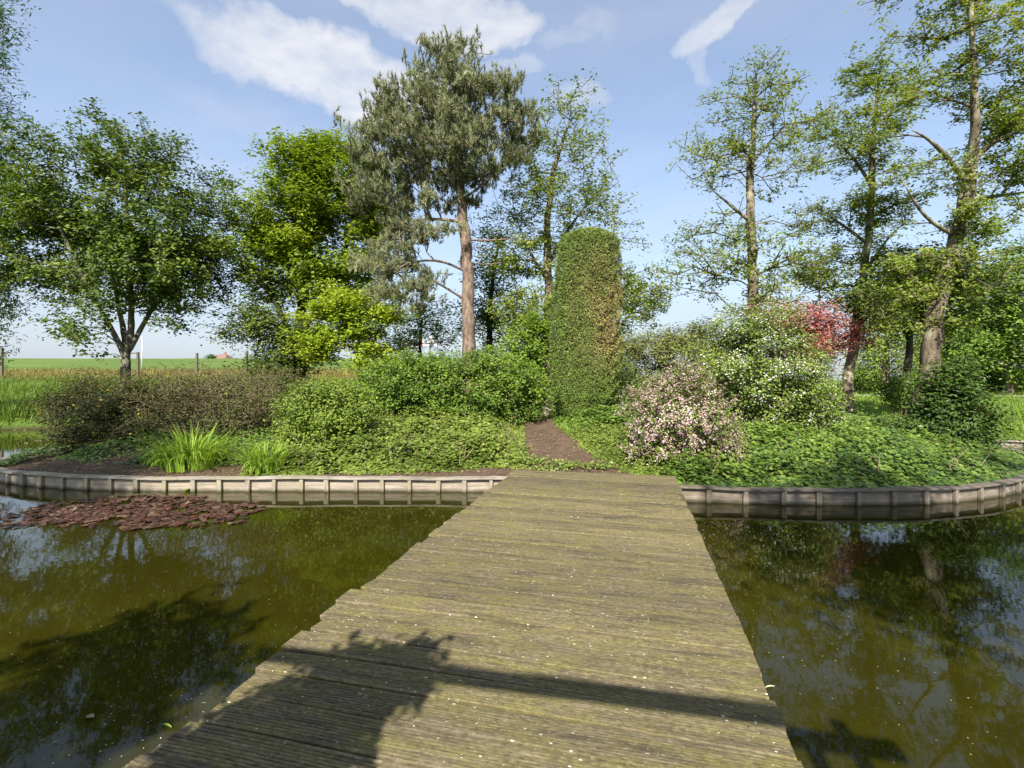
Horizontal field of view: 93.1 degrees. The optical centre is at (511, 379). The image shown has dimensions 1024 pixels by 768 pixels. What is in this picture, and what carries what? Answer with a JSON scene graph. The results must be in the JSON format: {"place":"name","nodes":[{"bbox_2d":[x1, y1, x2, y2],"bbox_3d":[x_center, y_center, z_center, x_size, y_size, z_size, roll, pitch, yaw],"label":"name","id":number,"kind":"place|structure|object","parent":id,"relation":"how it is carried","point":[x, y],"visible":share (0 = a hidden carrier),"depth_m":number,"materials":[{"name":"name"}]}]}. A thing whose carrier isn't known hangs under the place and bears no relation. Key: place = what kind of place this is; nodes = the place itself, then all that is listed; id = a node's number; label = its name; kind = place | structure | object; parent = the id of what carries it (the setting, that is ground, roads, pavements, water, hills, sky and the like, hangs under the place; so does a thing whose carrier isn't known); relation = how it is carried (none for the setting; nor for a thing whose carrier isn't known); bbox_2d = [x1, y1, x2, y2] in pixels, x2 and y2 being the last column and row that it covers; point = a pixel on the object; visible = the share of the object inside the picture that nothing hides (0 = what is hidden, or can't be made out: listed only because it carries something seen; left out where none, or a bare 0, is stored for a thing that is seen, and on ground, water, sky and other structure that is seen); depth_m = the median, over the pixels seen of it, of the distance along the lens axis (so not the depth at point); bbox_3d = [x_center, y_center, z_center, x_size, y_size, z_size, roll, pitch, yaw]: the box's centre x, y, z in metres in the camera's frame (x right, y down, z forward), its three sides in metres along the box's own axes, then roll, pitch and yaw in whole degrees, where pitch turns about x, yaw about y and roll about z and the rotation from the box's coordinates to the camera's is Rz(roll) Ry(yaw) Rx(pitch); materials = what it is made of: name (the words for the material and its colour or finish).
{"place":"outdoors","nodes":[
{"label":"outdoors","id":0,"kind":"place"},
{"bbox_2d":[0,372,404,424],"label":"meadow grass","id":1,"kind":"structure","parent":0,"point":[15,392],"depth_m":23.29,"materials":[{"name":"green plant"}]},
{"bbox_2d":[1,366,522,383],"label":"dry grass","id":2,"kind":"structure","parent":0,"point":[35,372],"depth_m":39.35,"materials":[{"name":"green plant"}]},
{"bbox_2d":[0,415,1010,487],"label":"soil ground","id":3,"kind":"structure","parent":0,"point":[139,470],"depth_m":9.01,"materials":[{"name":"soil"}]},
{"bbox_2d":[8,365,186,453],"bbox_3d":[-9.344,0.669,10.970,3.509,1.992,2.525,0,0,0],"label":"twiggy shrub","id":4,"kind":"object","parent":3,"relation":"on","point":[97,422],"visible":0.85,"depth_m":10.63,"materials":[{"name":"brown plant"}]},
{"bbox_2d":[126,445,173,466],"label":"strappy plant","id":5,"kind":"object","parent":3,"relation":"on","point":[153,461],"visible":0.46,"depth_m":8.89,"materials":[{"name":"green plant"}]},
{"bbox_2d":[0,409,301,465],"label":"ground cover","id":6,"kind":"object","parent":3,"relation":"on","point":[71,455],"visible":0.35,"depth_m":9.82,"materials":[{"name":"green plant"}]},
{"bbox_2d":[123,420,249,472],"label":"strappy plant","id":7,"kind":"object","parent":3,"relation":"on","point":[196,455],"visible":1,"depth_m":8.51,"materials":[{"name":"green plant"}]},
{"bbox_2d":[36,360,336,426],"bbox_3d":[-8.391,0.491,12.592,7.941,2.049,2.332,0,0,0],"label":"twiggy shrub","id":8,"kind":"object","parent":3,"relation":"on","point":[226,387],"visible":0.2,"depth_m":12.50,"materials":[{"name":"brown plant"}]},
{"bbox_2d":[100,358,290,444],"bbox_3d":[-6.598,0.451,10.790,4.088,1.884,2.312,0,0,0],"label":"twiggy shrub","id":9,"kind":"object","parent":3,"relation":"on","point":[252,413],"visible":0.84,"depth_m":10.55,"materials":[{"name":"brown plant"}]},
{"bbox_2d":[0,446,507,492],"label":"timber retaining wall","id":10,"kind":"structure","parent":3,"relation":"on","point":[299,483],"depth_m":7.88,"materials":[{"name":"grey wood"}]},
{"bbox_2d":[218,437,303,474],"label":"strappy plant","id":11,"kind":"object","parent":3,"relation":"on","point":[262,463],"visible":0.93,"depth_m":8.32,"materials":[{"name":"green plant"}]},
{"bbox_2d":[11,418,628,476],"bbox_3d":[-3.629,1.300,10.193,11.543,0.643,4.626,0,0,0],"label":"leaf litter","id":12,"kind":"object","parent":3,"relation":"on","point":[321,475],"visible":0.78,"depth_m":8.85,"materials":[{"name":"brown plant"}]},
{"bbox_2d":[263,372,395,450],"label":"spirea shrub","id":13,"kind":"object","parent":3,"relation":"on","point":[322,408],"visible":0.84,"depth_m":9.58,"materials":[{"name":"green plant"}]},
{"bbox_2d":[275,284,425,392],"bbox_3d":[-5.082,-0.758,15.512,4.483,4.426,2.813,0,0,0],"label":"maple tree","id":14,"kind":"object","parent":3,"relation":"on","point":[321,341],"visible":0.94,"depth_m":15.04,"materials":[{"name":"green plant"}]},
{"bbox_2d":[236,397,531,475],"bbox_3d":[-2.111,1.020,10.023,5.088,1.254,4.067,0,0,0],"label":"ivy","id":15,"kind":"object","parent":3,"relation":"on","point":[483,423],"visible":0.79,"depth_m":9.20,"materials":[{"name":"green plant"}]},
{"bbox_2d":[332,23,551,415],"bbox_3d":[-2.399,-5.254,16.873,7.771,13.850,5.108,0,0,0],"label":"pine tree","id":16,"kind":"object","parent":3,"relation":"on","point":[456,136],"visible":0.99,"depth_m":16.21,"materials":[{"name":"green plant"}]},
{"bbox_2d":[350,343,563,423],"bbox_3d":[-1.428,0.118,12.209,5.438,2.085,2.941,0,0,0],"label":"rounded shrub","id":17,"kind":"object","parent":3,"relation":"on","point":[480,396],"visible":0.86,"depth_m":11.66,"materials":[{"name":"green plant"}]},
{"bbox_2d":[122,470,803,767],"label":"footbridge","id":18,"kind":"object","parent":3,"relation":"on","point":[533,541],"visible":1,"depth_m":2.51,"materials":[{"name":"brown wood"}]},
{"bbox_2d":[236,477,786,764],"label":"leaf crumbs","id":19,"kind":"object","parent":18,"relation":"on","point":[523,636],"visible":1,"depth_m":2.58,"materials":[{"name":"beige plant"}]},
{"bbox_2d":[493,453,540,463],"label":"weed tuft","id":20,"kind":"object","parent":3,"relation":"on","point":[524,461],"visible":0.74,"depth_m":8.91,"materials":[{"name":"green plant"}]},
{"bbox_2d":[484,299,558,412],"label":"upright shrub","id":21,"kind":"object","parent":3,"relation":"on","point":[534,351],"visible":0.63,"depth_m":13.17,"materials":[{"name":"green plant"}]},
{"bbox_2d":[508,454,561,464],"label":"weed tuft","id":22,"kind":"object","parent":3,"relation":"on","point":[536,460],"visible":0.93,"depth_m":8.86,"materials":[{"name":"green plant"}]},
{"bbox_2d":[522,462,571,471],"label":"weed tuft","id":23,"kind":"object","parent":3,"relation":"on","point":[546,468],"visible":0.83,"depth_m":8.36,"materials":[{"name":"green plant"}]},
{"bbox_2d":[543,456,595,469],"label":"weed tuft","id":24,"kind":"object","parent":3,"relation":"on","point":[566,465],"visible":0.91,"depth_m":8.55,"materials":[{"name":"green plant"}]},
{"bbox_2d":[547,226,624,419],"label":"clipped conifer","id":25,"kind":"object","parent":3,"relation":"on","point":[585,359],"visible":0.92,"depth_m":11.88,"materials":[{"name":"green plant"}]},
{"bbox_2d":[576,455,622,470],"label":"weed tuft","id":26,"kind":"object","parent":3,"relation":"on","point":[600,464],"visible":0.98,"depth_m":8.46,"materials":[{"name":"green plant"}]},
{"bbox_2d":[555,413,695,479],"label":"ground cover","id":27,"kind":"object","parent":3,"relation":"on","point":[601,427],"visible":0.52,"depth_m":9.49,"materials":[{"name":"green plant"}]},
{"bbox_2d":[612,330,651,403],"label":"dark shrub","id":28,"kind":"object","parent":3,"relation":"on","point":[624,382],"visible":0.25,"depth_m":14.37,"materials":[{"name":"green plant"}]},
{"bbox_2d":[266,409,1017,473],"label":"dead stalks","id":29,"kind":"object","parent":3,"relation":"on","point":[627,419],"visible":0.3,"depth_m":8.98,"materials":[{"name":"plant"}]},
{"bbox_2d":[615,315,744,403],"bbox_3d":[5.225,-0.332,16.011,5.469,3.874,2.962,0,0,0],"label":"olive hedge","id":30,"kind":"object","parent":3,"relation":"on","point":[656,343],"visible":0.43,"depth_m":15.69,"materials":[{"name":"green plant"}]},
{"bbox_2d":[607,358,755,469],"bbox_3d":[2.993,0.621,8.768,2.447,2.019,1.997,0,0,0],"label":"beauty bush","id":31,"kind":"object","parent":3,"relation":"on","point":[661,428],"visible":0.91,"depth_m":8.41,"materials":[{"name":"pink plant"}]},
{"bbox_2d":[646,39,860,387],"bbox_3d":[7.509,-4.312,15.031,6.917,11.872,3.992,0,0,0],"label":"alder tree","id":32,"kind":"object","parent":3,"relation":"on","point":[752,271],"visible":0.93,"depth_m":14.82,"materials":[{"name":"green plant"}]},
{"bbox_2d":[665,292,864,436],"bbox_3d":[5.513,-0.278,10.743,4.374,3.400,2.917,0,0,0],"label":"weigela shrub","id":33,"kind":"object","parent":3,"relation":"on","point":[742,378],"visible":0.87,"depth_m":10.26,"materials":[{"name":"green plant"}]},
{"bbox_2d":[547,397,1023,487],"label":"ivy","id":34,"kind":"object","parent":3,"relation":"on","point":[913,453],"visible":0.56,"depth_m":8.25,"materials":[{"name":"green plant"}]},
{"bbox_2d":[749,296,881,398],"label":"red maple","id":35,"kind":"object","parent":3,"relation":"on","point":[826,326],"visible":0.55,"depth_m":13.55,"materials":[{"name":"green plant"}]},
{"bbox_2d":[679,446,1023,505],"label":"timber retaining wall","id":36,"kind":"structure","parent":3,"relation":"on","point":[911,495],"depth_m":7.08,"materials":[{"name":"grey wood"}]},
{"bbox_2d":[846,0,1023,417],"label":"alder tree","id":37,"kind":"object","parent":3,"relation":"on","point":[1003,124],"visible":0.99,"depth_m":11.89,"materials":[{"name":"green plant"}]},
{"bbox_2d":[861,353,1023,449],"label":"dark shrub","id":38,"kind":"object","parent":3,"relation":"on","point":[945,407],"visible":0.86,"depth_m":10.28,"materials":[{"name":"green plant"}]},
{"bbox_2d":[0,427,1023,767],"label":"water","id":39,"kind":"structure","parent":0,"point":[912,657],"depth_m":3.83,"materials":[{"name":"green liquid"}]},
{"bbox_2d":[86,713,93,717],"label":"floating leaf","id":40,"kind":"object","parent":39,"relation":"on","point":[90,715],"visible":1,"depth_m":2.60,"materials":[{"name":"grey plant"}]},
{"bbox_2d":[0,493,266,530],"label":"water lily leaves","id":41,"kind":"object","parent":39,"relation":"on","point":[146,515],"visible":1,"depth_m":6.55,"materials":[{"name":"brown plant"}]},
{"bbox_2d":[10,549,1021,766],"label":"floating petals","id":42,"kind":"object","parent":39,"relation":"on","point":[247,643],"visible":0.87,"depth_m":2.74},
{"bbox_2d":[0,358,1023,440],"bbox_3d":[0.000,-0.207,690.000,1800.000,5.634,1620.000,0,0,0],"label":"ground","id":43,"kind":"structure","parent":0,"point":[37,363],"depth_m":55.47,"materials":[{"name":"green plant"}]},
{"bbox_2d":[0,348,3,376],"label":"fence post","id":44,"kind":"object","parent":43,"relation":"on","point":[2,369],"visible":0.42,"depth_m":33.93,"materials":[{"name":"grey wood"}]},
{"bbox_2d":[0,0,52,377],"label":"weeping tree","id":45,"kind":"object","parent":43,"relation":"on","point":[3,313],"visible":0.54,"depth_m":17.39,"materials":[{"name":"green plant"}]},
{"bbox_2d":[131,352,139,377],"bbox_3d":[-26.474,-0.851,34.000,0.650,2.224,0.140,0,0,0],"label":"fence post","id":46,"kind":"object","parent":43,"relation":"on","point":[137,362],"visible":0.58,"depth_m":33.95,"materials":[{"name":"grey wood"}]},
{"bbox_2d":[0,97,274,419],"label":"broadleaf tree","id":47,"kind":"object","parent":43,"relation":"on","point":[170,256],"visible":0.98,"depth_m":16.16,"materials":[{"name":"green plant"}]},
{"bbox_2d":[141,337,142,367],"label":"white pole","id":48,"kind":"object","parent":43,"relation":"on","point":[141,353],"visible":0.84,"depth_m":51.97,"materials":[{"name":"paint"}]},
{"bbox_2d":[196,353,197,374],"bbox_3d":[-23.381,-0.925,36.000,0.140,2.157,0.140,0,0,0],"label":"fence post","id":49,"kind":"object","parent":43,"relation":"on","point":[197,363],"visible":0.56,"depth_m":35.95,"materials":[{"name":"grey wood"}]},
{"bbox_2d":[204,354,216,358],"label":"distant bush","id":50,"kind":"object","parent":43,"relation":"on","point":[209,356],"visible":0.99,"depth_m":65.78,"materials":[{"name":"green plant"}]},
{"bbox_2d":[216,352,232,358],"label":"farmhouse","id":51,"kind":"object","parent":43,"relation":"on","point":[224,355],"visible":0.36,"depth_m":149.14,"materials":[{"name":"brick"}]},
{"bbox_2d":[192,253,351,396],"bbox_3d":[-8.262,-0.876,17.425,5.645,7.277,3.732,0,0,0],"label":"crab tree","id":52,"kind":"object","parent":43,"relation":"on","point":[262,320],"visible":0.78,"depth_m":16.86,"materials":[{"name":"green plant"}]},
{"bbox_2d":[199,116,421,395],"bbox_3d":[-7.267,-3.608,18.749,7.967,12.701,5.549,0,0,-7],"label":"hornbeam tree","id":53,"kind":"object","parent":43,"relation":"on","point":[310,212],"visible":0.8,"depth_m":17.56,"materials":[{"name":"green plant"}]},
{"bbox_2d":[377,291,461,402],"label":"maple tree","id":54,"kind":"object","parent":43,"relation":"on","point":[419,334],"visible":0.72,"depth_m":21.34,"materials":[{"name":"green plant"}]},
{"bbox_2d":[420,336,439,399],"bbox_3d":[-3.381,0.448,19.981,0.840,4.524,0.108,0,0,0],"label":"signpost","id":55,"kind":"object","parent":43,"relation":"on","point":[429,341],"visible":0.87,"depth_m":19.94,"materials":[{"name":"grey metal"}]},
{"bbox_2d":[442,205,542,370],"bbox_3d":[-0.624,-3.246,21.925,5.234,8.790,4.184,0,0,0],"label":"alder tree","id":56,"kind":"object","parent":43,"relation":"on","point":[484,317],"visible":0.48,"depth_m":21.78,"materials":[{"name":"green plant"}]},
{"bbox_2d":[470,67,681,415],"bbox_3d":[2.337,-4.204,18.421,7.986,13.975,5.168,0,0,0],"label":"alder tree","id":57,"kind":"object","parent":43,"relation":"on","point":[545,272],"visible":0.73,"depth_m":18.18,"materials":[{"name":"green plant"}]},
{"bbox_2d":[636,382,1023,438],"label":"lawn grass","id":58,"kind":"structure","parent":43,"relation":"on","point":[1018,409],"depth_m":20.64,"materials":[{"name":"green plant"}]},
{"bbox_2d":[767,41,938,414],"bbox_3d":[11.367,-4.829,16.579,5.717,12.617,3.254,0,0,0],"label":"alder tree","id":59,"kind":"object","parent":43,"relation":"on","point":[868,219],"visible":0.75,"depth_m":16.37,"materials":[{"name":"green plant"}]},
{"bbox_2d":[832,360,898,390],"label":"shrub","id":60,"kind":"object","parent":43,"relation":"on","point":[863,377],"visible":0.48,"depth_m":30.55,"materials":[{"name":"green plant"}]},
{"bbox_2d":[856,361,917,418],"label":"shrub","id":61,"kind":"object","parent":43,"relation":"on","point":[892,395],"visible":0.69,"depth_m":13.92,"materials":[{"name":"green plant"}]},
{"bbox_2d":[837,308,953,394],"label":"background tree","id":62,"kind":"object","parent":43,"relation":"on","point":[885,353],"visible":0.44,"depth_m":25.77,"materials":[{"name":"green plant"}]},
{"bbox_2d":[804,234,1023,417],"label":"dark tree","id":63,"kind":"object","parent":43,"relation":"on","point":[850,302],"visible":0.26,"depth_m":15.59,"materials":[{"name":"green plant"}]},
{"bbox_2d":[881,306,981,368],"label":"background tree","id":64,"kind":"object","parent":43,"relation":"on","point":[916,340],"visible":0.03,"depth_m":32.89,"materials":[{"name":"green plant"}]},
{"bbox_2d":[892,357,983,381],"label":"shrub","id":65,"kind":"object","parent":43,"relation":"on","point":[918,371],"visible":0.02,"depth_m":29.48,"materials":[{"name":"green plant"}]},
{"bbox_2d":[913,227,1023,394],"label":"background tree","id":66,"kind":"object","parent":43,"relation":"on","point":[995,345],"visible":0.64,"depth_m":26.39,"materials":[{"name":"green plant"}]},
{"bbox_2d":[964,362,1023,392],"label":"shrub","id":67,"kind":"object","parent":43,"relation":"on","point":[991,373],"visible":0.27,"depth_m":28.41,"materials":[{"name":"green plant"}]},
{"bbox_2d":[996,440,1023,448],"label":"timber retaining wall","id":68,"kind":"structure","parent":43,"relation":"on","point":[1015,443],"depth_m":12.80,"materials":[{"name":"grey wood"}]},
{"bbox_2d":[0,0,1023,379],"label":"sky","id":69,"kind":"structure","parent":0,"point":[220,73],"materials":[{"name":"blue"}]}
]}

